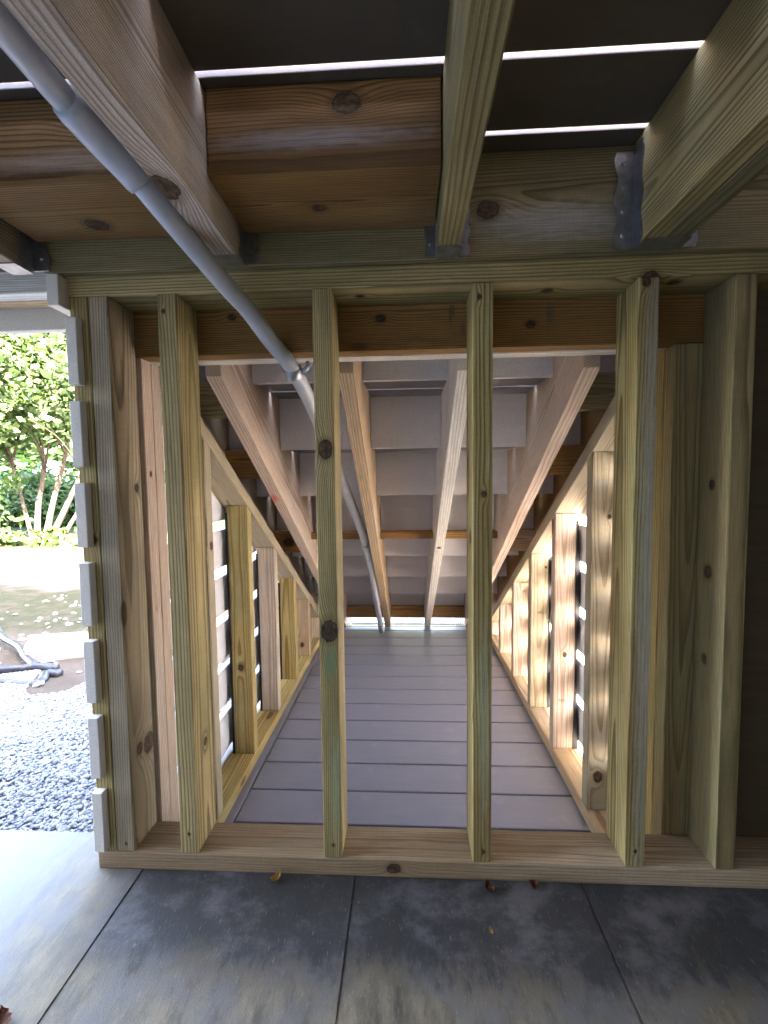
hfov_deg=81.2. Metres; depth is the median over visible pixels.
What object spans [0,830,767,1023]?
patio
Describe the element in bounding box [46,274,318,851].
slatted side wall
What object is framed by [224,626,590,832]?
board floor
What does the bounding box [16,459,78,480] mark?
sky
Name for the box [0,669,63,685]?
drain pipe
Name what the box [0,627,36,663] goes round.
black hose
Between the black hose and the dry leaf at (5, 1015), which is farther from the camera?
the black hose
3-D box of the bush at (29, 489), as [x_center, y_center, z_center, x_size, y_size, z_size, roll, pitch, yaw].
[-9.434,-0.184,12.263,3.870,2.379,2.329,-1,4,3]
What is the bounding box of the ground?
[0,502,585,832]
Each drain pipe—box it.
[0,663,59,673]
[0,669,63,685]
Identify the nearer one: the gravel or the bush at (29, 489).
the gravel
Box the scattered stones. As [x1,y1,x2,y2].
[0,594,85,699]
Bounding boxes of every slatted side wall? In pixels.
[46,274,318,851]
[492,396,614,832]
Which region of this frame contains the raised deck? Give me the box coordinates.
[0,0,767,333]
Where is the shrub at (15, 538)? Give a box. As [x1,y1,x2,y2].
[0,526,77,547]
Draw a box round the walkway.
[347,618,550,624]
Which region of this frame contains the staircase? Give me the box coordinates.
[159,355,615,626]
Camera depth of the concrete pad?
2.60 m
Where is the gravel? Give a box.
[0,663,258,832]
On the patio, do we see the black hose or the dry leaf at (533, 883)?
the dry leaf at (533, 883)
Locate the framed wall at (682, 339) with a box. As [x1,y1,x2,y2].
[66,251,767,888]
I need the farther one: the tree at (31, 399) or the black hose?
the tree at (31, 399)
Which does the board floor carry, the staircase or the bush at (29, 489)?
the staircase
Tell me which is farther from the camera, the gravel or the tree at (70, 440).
the tree at (70, 440)
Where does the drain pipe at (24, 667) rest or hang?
on the ground
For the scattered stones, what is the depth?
2.94 m
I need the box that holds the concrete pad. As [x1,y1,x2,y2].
[23,627,279,661]
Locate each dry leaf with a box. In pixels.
[0,1005,11,1023]
[270,868,280,881]
[485,879,494,890]
[529,879,538,888]
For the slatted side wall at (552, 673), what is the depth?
1.55 m
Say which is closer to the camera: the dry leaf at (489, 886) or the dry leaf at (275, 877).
the dry leaf at (489, 886)
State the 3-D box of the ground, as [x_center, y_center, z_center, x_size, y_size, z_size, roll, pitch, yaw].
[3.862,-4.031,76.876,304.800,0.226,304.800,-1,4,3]
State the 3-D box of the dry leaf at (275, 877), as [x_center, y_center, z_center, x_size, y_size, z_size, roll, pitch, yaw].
[-0.222,0.746,0.916,0.018,0.017,0.025,2,4,34]
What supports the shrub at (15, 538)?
on the ground
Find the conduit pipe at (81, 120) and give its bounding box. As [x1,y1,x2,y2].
[0,0,383,632]
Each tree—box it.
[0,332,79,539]
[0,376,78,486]
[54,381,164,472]
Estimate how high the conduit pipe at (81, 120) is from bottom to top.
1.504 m
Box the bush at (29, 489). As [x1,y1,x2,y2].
[0,462,77,526]
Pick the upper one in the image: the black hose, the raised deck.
the raised deck
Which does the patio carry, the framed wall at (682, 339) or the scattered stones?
the framed wall at (682, 339)
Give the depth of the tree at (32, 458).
22.83 m

